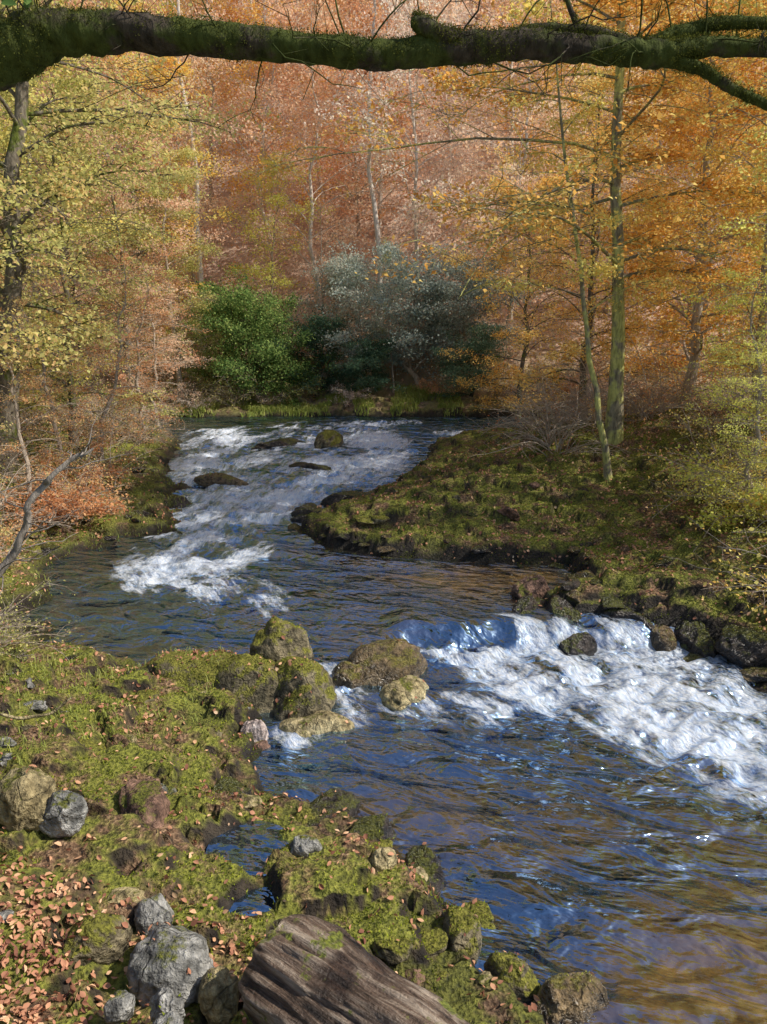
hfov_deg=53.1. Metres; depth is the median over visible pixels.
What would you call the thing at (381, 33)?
woodland tree
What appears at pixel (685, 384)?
shrub
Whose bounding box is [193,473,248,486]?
boulder
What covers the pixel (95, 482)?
shrub
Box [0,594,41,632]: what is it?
shrub
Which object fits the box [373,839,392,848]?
boulder
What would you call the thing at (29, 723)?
boulder
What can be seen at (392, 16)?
woodland tree
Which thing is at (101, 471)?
shrub
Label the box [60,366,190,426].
shrub
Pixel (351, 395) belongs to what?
shrub
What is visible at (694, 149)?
woodland tree
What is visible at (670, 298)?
beech tree
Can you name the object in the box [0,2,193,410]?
woodland tree
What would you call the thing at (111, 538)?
boulder
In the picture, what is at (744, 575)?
shrub
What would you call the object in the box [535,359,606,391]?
shrub
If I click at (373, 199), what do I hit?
woodland tree
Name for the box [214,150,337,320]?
young tree
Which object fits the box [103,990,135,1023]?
boulder
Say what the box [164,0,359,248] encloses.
woodland tree
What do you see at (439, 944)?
boulder
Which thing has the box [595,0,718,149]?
woodland tree
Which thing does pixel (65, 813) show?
boulder
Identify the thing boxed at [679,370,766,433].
shrub
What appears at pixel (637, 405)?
shrub
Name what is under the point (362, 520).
boulder
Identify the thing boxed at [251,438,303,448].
boulder
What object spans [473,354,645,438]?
shrub
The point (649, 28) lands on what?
woodland tree
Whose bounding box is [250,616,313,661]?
boulder
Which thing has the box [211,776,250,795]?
boulder
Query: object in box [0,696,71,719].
stick
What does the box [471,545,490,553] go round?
boulder
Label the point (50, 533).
boulder
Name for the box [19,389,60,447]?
shrub
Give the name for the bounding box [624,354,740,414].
shrub
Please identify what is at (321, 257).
young tree
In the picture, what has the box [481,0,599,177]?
woodland tree
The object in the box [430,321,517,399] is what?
holly bush
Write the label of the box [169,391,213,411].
shrub
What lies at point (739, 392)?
shrub
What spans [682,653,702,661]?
boulder
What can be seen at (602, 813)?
river water
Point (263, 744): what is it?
boulder
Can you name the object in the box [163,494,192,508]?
boulder
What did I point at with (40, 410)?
shrub
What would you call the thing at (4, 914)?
boulder
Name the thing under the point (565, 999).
boulder
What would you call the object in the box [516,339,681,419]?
shrub
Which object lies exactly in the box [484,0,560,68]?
woodland tree
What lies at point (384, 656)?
boulder
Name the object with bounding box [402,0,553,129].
woodland tree
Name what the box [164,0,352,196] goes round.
woodland tree
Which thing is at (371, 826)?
boulder
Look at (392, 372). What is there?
young tree
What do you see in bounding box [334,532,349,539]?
boulder
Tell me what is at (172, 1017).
boulder
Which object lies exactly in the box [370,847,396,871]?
boulder
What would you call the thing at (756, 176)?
beech tree
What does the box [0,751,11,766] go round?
boulder
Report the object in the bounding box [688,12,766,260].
woodland tree
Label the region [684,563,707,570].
boulder
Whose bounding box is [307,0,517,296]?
woodland tree
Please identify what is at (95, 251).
woodland tree
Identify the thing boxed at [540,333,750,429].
shrub
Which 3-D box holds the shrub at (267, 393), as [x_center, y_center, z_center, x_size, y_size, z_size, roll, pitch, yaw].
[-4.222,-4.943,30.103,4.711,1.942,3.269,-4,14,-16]
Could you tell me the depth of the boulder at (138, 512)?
15.18 m
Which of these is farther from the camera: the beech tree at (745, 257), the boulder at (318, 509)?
the beech tree at (745, 257)
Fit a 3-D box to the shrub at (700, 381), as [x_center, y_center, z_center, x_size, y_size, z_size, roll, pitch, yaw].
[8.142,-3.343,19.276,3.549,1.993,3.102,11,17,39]
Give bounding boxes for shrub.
[0,432,135,524]
[0,437,122,550]
[0,447,131,539]
[0,449,83,547]
[0,453,79,494]
[0,501,52,561]
[0,510,55,569]
[0,562,55,653]
[0,574,77,674]
[0,577,92,659]
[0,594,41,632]
[0,603,65,643]
[0,644,45,664]
[1,447,72,496]
[2,618,40,645]
[18,398,50,453]
[19,378,83,419]
[19,380,116,417]
[19,383,88,422]
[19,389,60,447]
[20,391,64,425]
[20,404,63,425]
[20,466,133,523]
[24,399,178,494]
[28,442,141,490]
[48,381,191,458]
[53,378,161,439]
[54,378,124,414]
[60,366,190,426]
[60,369,171,427]
[105,400,189,444]
[140,373,199,399]
[152,350,232,395]
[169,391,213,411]
[175,380,230,403]
[177,361,264,406]
[178,366,248,397]
[191,355,241,381]
[222,361,316,405]
[251,387,289,405]
[254,374,325,403]
[273,377,328,401]
[286,353,345,382]
[294,351,338,374]
[312,349,365,378]
[325,380,373,405]
[358,328,409,353]
[411,376,465,395]
[445,340,500,366]
[460,374,592,447]
[470,370,632,465]
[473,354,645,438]
[480,355,576,402]
[488,385,590,436]
[501,365,603,424]
[504,369,593,427]
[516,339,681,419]
[517,347,664,426]
[519,391,582,426]
[534,363,572,383]
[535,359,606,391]
[539,360,661,421]
[539,375,667,432]
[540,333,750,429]
[547,374,607,398]
[576,339,628,363]
[578,370,661,413]
[579,350,721,419]
[624,352,751,417]
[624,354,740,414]
[625,344,675,368]
[627,342,706,367]
[630,376,678,406]
[631,398,766,527]
[637,339,765,404]
[645,393,753,437]
[652,372,719,404]
[652,425,766,506]
[659,518,766,616]
[660,457,766,518]
[663,438,766,536]
[668,428,766,508]
[677,356,751,404]
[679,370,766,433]
[692,380,766,456]
[706,342,765,400]
[711,370,765,405]
[714,466,766,518]
[715,361,766,403]
[719,405,766,451]
[731,563,766,586]
[734,417,766,457]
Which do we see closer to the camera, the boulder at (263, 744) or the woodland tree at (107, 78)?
the boulder at (263, 744)
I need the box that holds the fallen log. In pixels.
[237,914,469,1023]
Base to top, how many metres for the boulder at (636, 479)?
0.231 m
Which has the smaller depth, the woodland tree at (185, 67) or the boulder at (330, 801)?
the boulder at (330, 801)
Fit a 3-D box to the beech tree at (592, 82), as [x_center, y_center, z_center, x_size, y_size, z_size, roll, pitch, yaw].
[5.793,-7.088,21.362,6.601,9.647,6.533,11,17,40]
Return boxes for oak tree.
[0,0,280,494]
[0,0,766,119]
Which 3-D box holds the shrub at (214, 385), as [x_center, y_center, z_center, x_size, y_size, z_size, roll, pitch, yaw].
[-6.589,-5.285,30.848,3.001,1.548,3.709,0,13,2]
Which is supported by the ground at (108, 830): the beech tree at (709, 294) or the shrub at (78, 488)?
the beech tree at (709, 294)
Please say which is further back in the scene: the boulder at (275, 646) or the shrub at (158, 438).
the shrub at (158, 438)
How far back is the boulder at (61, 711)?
7.33 m
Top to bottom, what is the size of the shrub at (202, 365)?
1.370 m
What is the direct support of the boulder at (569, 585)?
on the ground at (108, 830)
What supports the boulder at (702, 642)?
on the ground at (108, 830)
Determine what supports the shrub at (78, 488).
on the moss
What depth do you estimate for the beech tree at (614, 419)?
14.43 m
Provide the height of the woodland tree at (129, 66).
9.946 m
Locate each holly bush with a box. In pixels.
[321,329,406,395]
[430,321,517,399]
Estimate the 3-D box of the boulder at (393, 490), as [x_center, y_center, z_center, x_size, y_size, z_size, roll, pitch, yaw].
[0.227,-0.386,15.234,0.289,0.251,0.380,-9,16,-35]
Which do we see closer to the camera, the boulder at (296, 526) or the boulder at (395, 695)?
the boulder at (395, 695)
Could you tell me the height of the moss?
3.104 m
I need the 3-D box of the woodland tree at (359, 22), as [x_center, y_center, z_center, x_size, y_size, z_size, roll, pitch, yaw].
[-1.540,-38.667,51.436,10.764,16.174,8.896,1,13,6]
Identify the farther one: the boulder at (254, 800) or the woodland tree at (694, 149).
the woodland tree at (694, 149)
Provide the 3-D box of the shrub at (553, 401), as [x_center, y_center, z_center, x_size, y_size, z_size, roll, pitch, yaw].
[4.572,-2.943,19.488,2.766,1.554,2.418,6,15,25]
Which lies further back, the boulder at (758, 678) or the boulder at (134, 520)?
the boulder at (134, 520)
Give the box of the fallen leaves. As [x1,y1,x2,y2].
[0,403,766,1023]
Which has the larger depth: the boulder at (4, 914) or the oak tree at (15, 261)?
the oak tree at (15, 261)
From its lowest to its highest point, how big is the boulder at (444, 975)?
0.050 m
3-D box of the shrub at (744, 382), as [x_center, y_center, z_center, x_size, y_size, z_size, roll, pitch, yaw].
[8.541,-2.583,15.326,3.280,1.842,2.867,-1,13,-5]
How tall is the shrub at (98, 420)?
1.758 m
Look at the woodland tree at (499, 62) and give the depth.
44.07 m
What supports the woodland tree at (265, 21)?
on the ground at (108, 830)
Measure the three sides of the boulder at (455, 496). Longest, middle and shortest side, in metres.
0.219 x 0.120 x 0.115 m
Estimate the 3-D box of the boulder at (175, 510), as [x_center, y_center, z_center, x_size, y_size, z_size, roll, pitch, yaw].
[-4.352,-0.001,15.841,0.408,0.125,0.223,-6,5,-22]
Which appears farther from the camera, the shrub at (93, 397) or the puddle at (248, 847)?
the shrub at (93, 397)
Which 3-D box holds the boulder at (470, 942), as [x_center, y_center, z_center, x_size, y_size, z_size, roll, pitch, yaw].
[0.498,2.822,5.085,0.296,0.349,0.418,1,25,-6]
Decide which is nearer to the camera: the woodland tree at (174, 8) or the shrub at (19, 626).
the shrub at (19, 626)
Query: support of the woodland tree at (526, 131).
on the ground at (108, 830)
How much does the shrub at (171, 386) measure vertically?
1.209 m
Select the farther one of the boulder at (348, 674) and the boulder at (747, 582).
the boulder at (747, 582)
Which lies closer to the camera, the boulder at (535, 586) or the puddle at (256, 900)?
the puddle at (256, 900)
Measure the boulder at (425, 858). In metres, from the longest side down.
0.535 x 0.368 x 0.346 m
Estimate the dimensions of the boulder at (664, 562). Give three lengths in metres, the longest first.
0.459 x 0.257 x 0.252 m
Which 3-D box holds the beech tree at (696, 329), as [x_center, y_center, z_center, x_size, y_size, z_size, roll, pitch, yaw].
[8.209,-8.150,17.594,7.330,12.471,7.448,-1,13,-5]
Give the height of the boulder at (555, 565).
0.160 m
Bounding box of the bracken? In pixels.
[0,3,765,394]
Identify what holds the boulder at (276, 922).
on the ground at (108, 830)
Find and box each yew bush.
[164,294,281,388]
[186,262,317,403]
[235,291,343,406]
[266,304,370,400]
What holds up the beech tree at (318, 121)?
on the ground at (108, 830)
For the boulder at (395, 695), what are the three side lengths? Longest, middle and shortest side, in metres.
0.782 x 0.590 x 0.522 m
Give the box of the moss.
[0,412,766,1022]
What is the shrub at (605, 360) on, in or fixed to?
on the ground at (108, 830)
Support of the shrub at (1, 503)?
on the ground at (108, 830)
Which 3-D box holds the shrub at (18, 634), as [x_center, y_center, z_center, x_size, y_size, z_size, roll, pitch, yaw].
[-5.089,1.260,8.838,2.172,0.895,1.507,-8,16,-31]
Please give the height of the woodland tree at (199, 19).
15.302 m
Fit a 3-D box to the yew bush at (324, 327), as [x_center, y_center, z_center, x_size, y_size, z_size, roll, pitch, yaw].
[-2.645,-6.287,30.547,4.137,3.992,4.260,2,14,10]
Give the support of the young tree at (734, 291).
on the ground at (108, 830)
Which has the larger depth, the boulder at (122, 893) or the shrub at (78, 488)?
the shrub at (78, 488)
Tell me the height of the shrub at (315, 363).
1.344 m
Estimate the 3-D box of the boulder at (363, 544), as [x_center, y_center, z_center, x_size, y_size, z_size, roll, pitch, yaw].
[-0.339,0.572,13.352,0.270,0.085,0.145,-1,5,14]
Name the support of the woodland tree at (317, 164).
on the ground at (108, 830)
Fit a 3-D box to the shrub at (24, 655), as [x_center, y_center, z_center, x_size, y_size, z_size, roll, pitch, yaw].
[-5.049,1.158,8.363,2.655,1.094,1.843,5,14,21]
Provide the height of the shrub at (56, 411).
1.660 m
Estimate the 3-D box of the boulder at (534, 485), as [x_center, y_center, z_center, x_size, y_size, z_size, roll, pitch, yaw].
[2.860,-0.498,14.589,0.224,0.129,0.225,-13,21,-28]
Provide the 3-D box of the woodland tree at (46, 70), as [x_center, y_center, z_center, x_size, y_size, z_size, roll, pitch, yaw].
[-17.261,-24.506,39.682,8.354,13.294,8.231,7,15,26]
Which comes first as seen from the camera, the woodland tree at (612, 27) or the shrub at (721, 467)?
the shrub at (721, 467)
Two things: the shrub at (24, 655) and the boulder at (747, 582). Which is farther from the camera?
the boulder at (747, 582)
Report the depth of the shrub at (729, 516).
12.06 m
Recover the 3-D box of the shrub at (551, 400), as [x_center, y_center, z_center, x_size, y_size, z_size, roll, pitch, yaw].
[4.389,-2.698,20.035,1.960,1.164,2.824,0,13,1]
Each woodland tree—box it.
[0,0,161,417]
[0,0,204,294]
[0,0,241,345]
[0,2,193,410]
[0,52,188,391]
[0,71,196,445]
[1,0,129,162]
[21,0,250,377]
[28,76,232,414]
[31,2,183,285]
[54,0,149,186]
[67,0,159,158]
[84,126,231,401]
[94,52,265,284]
[105,0,273,209]
[117,0,254,351]
[118,0,227,87]
[142,0,234,100]
[143,0,256,134]
[145,2,211,72]
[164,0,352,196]
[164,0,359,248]
[180,0,257,65]
[225,0,348,66]
[234,0,306,81]
[235,0,356,97]
[244,0,383,204]
[252,0,440,235]
[259,0,265,93]
[291,0,306,152]
[300,0,361,89]
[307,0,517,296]
[321,0,426,347]
[326,0,393,33]
[326,0,398,29]
[340,0,406,124]
[355,0,448,80]
[375,0,520,190]
[398,0,642,332]
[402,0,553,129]
[412,0,497,66]
[474,0,724,278]
[475,0,562,249]
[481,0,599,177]
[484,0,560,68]
[487,1,504,89]
[518,0,757,313]
[520,0,638,176]
[560,0,639,111]
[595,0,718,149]
[595,1,766,373]
[613,0,701,95]
[653,0,755,163]
[659,0,727,256]
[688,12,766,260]
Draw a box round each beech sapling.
[0,247,127,468]
[0,294,111,522]
[0,421,14,540]
[24,254,187,461]
[77,243,207,439]
[101,265,211,427]
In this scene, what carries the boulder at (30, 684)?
on the ground at (108, 830)
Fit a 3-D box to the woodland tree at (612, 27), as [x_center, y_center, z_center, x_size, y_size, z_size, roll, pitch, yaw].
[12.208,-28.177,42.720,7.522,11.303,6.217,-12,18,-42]
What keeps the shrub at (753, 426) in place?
on the ground at (108, 830)
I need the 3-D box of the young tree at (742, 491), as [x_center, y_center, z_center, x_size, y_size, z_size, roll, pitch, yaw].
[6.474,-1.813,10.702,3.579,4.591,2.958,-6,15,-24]
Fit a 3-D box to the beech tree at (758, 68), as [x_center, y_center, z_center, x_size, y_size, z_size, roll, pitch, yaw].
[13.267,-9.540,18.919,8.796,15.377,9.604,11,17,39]
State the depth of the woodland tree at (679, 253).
30.72 m
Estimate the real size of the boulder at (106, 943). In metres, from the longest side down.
0.401 x 0.356 x 0.277 m
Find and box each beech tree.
[193,0,427,306]
[238,0,766,444]
[278,0,482,234]
[437,171,608,418]
[476,64,718,414]
[487,64,719,396]
[546,0,766,399]
[548,0,766,404]
[593,60,766,388]
[611,0,766,420]
[641,29,766,265]
[695,0,766,371]
[698,62,766,378]
[729,58,766,316]
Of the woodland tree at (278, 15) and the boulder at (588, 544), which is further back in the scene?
the woodland tree at (278, 15)
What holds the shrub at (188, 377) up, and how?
on the ground at (108, 830)
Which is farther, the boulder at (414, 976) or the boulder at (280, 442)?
the boulder at (280, 442)
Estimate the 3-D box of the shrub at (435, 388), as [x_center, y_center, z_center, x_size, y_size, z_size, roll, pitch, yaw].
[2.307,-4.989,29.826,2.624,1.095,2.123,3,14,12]
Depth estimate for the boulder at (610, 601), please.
10.41 m
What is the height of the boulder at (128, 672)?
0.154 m
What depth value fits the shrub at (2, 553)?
11.39 m
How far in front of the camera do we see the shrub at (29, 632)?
8.87 m
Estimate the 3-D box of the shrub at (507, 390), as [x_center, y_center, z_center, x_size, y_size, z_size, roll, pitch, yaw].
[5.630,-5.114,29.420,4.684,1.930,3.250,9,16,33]
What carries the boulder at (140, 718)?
on the ground at (108, 830)
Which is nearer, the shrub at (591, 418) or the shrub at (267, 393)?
the shrub at (591, 418)
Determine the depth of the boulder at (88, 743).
6.83 m
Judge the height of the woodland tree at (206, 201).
11.210 m
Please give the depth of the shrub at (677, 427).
15.76 m
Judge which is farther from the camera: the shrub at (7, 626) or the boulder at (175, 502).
the boulder at (175, 502)
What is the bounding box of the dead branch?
[0,408,130,593]
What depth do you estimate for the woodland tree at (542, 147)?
34.31 m
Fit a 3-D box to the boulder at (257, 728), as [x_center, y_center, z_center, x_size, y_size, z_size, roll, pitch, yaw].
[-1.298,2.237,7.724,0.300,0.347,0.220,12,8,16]
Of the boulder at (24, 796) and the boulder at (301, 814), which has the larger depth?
the boulder at (301, 814)
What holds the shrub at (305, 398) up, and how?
on the ground at (108, 830)
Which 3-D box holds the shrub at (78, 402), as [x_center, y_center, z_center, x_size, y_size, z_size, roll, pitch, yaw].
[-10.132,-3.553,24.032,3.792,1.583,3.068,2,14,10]
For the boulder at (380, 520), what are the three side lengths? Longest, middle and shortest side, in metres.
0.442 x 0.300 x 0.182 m
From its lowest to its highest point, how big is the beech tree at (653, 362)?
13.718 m
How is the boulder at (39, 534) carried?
on the ground at (108, 830)
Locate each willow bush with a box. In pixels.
[290,241,437,371]
[319,239,491,385]
[399,240,541,367]
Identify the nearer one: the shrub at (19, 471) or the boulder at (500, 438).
the shrub at (19, 471)
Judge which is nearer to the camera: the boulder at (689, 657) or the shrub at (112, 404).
the boulder at (689, 657)
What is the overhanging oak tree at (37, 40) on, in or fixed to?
on the ground at (108, 830)
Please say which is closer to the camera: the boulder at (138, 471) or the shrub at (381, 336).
the boulder at (138, 471)
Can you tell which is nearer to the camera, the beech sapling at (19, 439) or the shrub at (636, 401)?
the beech sapling at (19, 439)
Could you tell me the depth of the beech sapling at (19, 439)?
14.13 m
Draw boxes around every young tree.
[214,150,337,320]
[297,201,342,355]
[367,234,410,392]
[470,0,707,480]
[665,267,766,520]
[678,208,766,482]
[694,338,766,545]
[728,416,766,504]
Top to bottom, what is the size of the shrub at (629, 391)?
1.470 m
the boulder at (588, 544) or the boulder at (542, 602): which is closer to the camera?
the boulder at (542, 602)
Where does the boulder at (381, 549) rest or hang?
on the ground at (108, 830)
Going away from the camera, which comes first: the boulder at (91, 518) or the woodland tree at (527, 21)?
the boulder at (91, 518)
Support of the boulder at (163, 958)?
on the ground at (108, 830)
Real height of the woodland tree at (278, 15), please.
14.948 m
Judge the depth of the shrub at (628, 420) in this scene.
17.65 m
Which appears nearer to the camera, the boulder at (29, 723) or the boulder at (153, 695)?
the boulder at (29, 723)
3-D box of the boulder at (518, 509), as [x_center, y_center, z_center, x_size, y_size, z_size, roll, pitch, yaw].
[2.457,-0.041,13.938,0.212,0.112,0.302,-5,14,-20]
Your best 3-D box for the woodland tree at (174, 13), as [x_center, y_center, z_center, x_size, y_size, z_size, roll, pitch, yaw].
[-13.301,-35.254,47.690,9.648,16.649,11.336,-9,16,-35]
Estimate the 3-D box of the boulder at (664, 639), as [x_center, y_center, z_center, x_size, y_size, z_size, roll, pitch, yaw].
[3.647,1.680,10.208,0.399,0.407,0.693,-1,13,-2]
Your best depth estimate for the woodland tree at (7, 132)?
18.72 m
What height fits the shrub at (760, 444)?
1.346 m
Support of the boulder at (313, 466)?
in the river water
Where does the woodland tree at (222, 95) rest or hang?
on the ground at (108, 830)
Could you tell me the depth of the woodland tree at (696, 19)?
40.13 m
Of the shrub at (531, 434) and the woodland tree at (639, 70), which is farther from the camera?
the woodland tree at (639, 70)
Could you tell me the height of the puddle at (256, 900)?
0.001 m
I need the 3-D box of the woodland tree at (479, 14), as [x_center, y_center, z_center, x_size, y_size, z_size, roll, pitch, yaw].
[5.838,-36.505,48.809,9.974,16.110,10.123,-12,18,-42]
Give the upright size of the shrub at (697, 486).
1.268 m
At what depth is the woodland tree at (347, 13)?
51.62 m
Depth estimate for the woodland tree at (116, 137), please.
32.98 m
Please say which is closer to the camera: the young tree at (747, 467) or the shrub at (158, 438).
the young tree at (747, 467)
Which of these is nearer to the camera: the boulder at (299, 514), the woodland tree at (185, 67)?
the boulder at (299, 514)
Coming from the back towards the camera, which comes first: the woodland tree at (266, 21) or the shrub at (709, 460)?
the woodland tree at (266, 21)
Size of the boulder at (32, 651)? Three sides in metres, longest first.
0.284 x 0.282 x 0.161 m
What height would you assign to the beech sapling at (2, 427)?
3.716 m
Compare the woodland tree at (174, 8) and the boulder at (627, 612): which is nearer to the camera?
the boulder at (627, 612)
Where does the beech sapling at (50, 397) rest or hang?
on the ground at (108, 830)
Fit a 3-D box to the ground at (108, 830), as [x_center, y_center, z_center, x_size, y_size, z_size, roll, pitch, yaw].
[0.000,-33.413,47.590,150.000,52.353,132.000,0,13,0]
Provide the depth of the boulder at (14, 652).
8.65 m
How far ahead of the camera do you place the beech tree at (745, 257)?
27.39 m
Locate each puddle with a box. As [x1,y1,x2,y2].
[206,821,289,876]
[228,886,274,915]
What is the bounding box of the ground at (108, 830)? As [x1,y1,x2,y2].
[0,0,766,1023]
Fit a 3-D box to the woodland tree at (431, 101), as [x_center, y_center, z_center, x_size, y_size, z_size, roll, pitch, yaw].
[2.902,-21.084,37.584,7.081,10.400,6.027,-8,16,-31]
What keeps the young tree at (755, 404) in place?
on the ground at (108, 830)
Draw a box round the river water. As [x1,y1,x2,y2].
[22,415,766,1023]
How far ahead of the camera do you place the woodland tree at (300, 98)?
42.33 m
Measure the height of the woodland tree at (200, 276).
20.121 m
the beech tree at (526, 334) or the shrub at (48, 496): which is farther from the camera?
the beech tree at (526, 334)
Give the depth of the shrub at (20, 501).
13.33 m
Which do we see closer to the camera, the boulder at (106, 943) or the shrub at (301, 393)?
the boulder at (106, 943)
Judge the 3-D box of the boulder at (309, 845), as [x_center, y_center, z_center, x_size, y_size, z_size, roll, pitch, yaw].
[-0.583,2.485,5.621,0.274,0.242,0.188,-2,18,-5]
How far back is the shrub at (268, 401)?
29.65 m
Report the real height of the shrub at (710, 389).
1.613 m
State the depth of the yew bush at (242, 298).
28.81 m
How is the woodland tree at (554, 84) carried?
on the ground at (108, 830)
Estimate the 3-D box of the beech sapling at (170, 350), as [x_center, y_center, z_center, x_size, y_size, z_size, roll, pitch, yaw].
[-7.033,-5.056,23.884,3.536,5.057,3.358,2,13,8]
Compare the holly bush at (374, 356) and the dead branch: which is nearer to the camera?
the dead branch
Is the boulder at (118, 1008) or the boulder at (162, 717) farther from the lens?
the boulder at (162, 717)
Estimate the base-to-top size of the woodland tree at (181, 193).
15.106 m
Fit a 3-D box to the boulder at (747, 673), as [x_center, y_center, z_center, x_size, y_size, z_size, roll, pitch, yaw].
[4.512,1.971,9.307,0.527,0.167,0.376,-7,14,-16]
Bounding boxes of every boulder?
[0,736,16,747]
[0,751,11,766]
[0,766,55,832]
[0,909,13,922]
[7,649,28,661]
[17,714,36,731]
[23,700,47,712]
[25,649,40,654]
[25,677,34,688]
[28,530,47,538]
[28,546,42,554]
[38,543,60,555]
[39,790,87,837]
[46,531,56,535]
[51,707,65,716]
[62,912,132,965]
[64,653,81,660]
[78,738,106,749]
[82,516,94,520]
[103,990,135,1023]
[104,535,116,540]
[107,887,145,903]
[117,734,136,747]
[118,776,170,827]
[122,668,149,674]
[124,509,149,518]
[126,924,214,1007]
[127,468,144,472]
[130,518,141,522]
[134,689,158,704]
[134,893,173,934]
[135,714,147,724]
[138,650,232,687]
[149,985,185,1023]
[152,1010,182,1023]
[157,713,165,721]
[161,783,176,793]
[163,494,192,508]
[168,509,181,512]
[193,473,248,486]
[198,965,238,1023]
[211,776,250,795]
[214,653,277,713]
[214,727,222,736]
[239,793,261,808]
[240,719,268,741]
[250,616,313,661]
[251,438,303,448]
[254,740,270,750]
[265,804,282,816]
[271,656,336,719]
[273,919,281,927]
[279,710,354,737]
[288,523,299,529]
[289,462,331,469]
[289,835,321,856]
[290,502,318,522]
[296,808,315,824]
[307,788,361,825]
[313,507,322,512]
[314,429,342,448]
[320,491,370,507]
[324,525,334,529]
[331,661,364,688]
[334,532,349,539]
[346,638,427,685]
[347,813,396,842]
[354,517,375,524]
[355,534,367,542]
[358,543,369,546]
[369,515,389,524]
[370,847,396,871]
[372,936,412,964]
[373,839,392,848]
[375,546,395,552]
[379,675,428,710]
[381,535,391,538]
[384,487,398,493]
[404,844,444,895]
[405,968,424,984]
[411,866,427,881]
[420,928,447,956]
[437,971,449,979]
[442,906,481,961]
[443,534,454,546]
[451,494,460,500]
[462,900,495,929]
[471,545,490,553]
[475,971,492,985]
[484,952,539,1000]
[496,434,509,440]
[497,506,519,520]
[510,574,548,598]
[512,506,523,513]
[512,594,539,614]
[528,482,539,488]
[530,972,608,1023]
[534,597,546,607]
[547,562,564,568]
[547,594,581,622]
[559,632,596,655]
[560,578,580,591]
[565,570,594,580]
[565,589,582,602]
[567,546,584,553]
[574,487,588,491]
[579,541,596,546]
[590,579,602,584]
[600,594,625,608]
[604,606,654,630]
[627,476,644,486]
[651,625,676,651]
[654,558,674,567]
[674,619,717,657]
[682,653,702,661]
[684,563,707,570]
[714,624,766,668]
[723,573,748,578]
[737,577,754,589]
[739,667,766,681]
[750,673,766,681]
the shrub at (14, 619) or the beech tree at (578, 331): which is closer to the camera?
the shrub at (14, 619)
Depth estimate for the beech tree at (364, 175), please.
35.16 m
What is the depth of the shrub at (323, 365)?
31.34 m
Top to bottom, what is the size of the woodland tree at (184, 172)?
9.977 m
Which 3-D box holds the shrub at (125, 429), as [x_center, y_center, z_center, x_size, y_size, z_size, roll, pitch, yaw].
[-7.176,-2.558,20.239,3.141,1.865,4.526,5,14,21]
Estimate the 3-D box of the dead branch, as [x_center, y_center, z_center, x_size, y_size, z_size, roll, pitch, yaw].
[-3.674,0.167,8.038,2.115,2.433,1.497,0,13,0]
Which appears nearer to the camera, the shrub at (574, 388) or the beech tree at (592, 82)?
the beech tree at (592, 82)
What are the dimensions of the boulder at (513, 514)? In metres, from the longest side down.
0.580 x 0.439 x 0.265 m
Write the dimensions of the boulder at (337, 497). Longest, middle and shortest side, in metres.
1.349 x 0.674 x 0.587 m
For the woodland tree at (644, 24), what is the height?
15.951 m
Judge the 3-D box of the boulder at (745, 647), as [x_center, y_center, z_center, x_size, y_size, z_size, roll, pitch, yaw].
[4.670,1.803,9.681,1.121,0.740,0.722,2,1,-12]
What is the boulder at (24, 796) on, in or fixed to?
on the ground at (108, 830)
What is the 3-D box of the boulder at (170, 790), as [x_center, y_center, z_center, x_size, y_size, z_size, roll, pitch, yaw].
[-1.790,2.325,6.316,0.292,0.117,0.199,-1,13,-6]
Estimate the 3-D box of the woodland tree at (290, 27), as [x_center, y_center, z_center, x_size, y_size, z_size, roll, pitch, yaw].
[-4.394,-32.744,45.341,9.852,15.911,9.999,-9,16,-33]
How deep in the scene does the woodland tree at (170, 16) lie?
51.80 m
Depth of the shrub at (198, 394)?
29.89 m
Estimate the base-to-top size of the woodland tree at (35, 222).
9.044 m
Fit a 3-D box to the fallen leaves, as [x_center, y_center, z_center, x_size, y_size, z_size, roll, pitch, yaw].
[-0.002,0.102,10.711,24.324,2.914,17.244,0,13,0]
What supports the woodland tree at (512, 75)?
on the ground at (108, 830)
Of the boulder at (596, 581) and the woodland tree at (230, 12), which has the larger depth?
the woodland tree at (230, 12)
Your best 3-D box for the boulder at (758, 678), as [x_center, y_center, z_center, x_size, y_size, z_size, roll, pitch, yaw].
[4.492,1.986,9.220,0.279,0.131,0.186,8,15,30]
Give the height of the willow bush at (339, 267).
5.644 m
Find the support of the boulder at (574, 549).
on the ground at (108, 830)
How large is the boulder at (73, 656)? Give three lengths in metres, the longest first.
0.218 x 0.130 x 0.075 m
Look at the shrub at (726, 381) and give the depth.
18.31 m
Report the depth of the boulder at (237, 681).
8.23 m
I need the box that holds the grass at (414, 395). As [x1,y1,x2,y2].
[0,383,464,772]
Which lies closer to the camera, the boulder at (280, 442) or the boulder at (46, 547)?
the boulder at (46, 547)
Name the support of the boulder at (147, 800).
on the ground at (108, 830)
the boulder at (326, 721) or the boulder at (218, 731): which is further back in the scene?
the boulder at (326, 721)
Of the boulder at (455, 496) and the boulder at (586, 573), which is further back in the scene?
the boulder at (455, 496)
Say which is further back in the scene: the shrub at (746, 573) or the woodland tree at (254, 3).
the woodland tree at (254, 3)
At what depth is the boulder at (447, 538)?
13.12 m
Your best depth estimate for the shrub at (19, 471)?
15.19 m
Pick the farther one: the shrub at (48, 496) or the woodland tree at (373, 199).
the woodland tree at (373, 199)
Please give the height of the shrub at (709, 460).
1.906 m
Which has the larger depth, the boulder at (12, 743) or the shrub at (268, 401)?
the shrub at (268, 401)
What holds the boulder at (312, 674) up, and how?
on the ground at (108, 830)
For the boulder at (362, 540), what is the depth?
13.42 m
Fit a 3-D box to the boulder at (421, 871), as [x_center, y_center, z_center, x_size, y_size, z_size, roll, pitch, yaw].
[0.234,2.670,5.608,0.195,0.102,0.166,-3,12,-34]
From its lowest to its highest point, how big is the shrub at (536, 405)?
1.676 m
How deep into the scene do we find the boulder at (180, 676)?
8.45 m

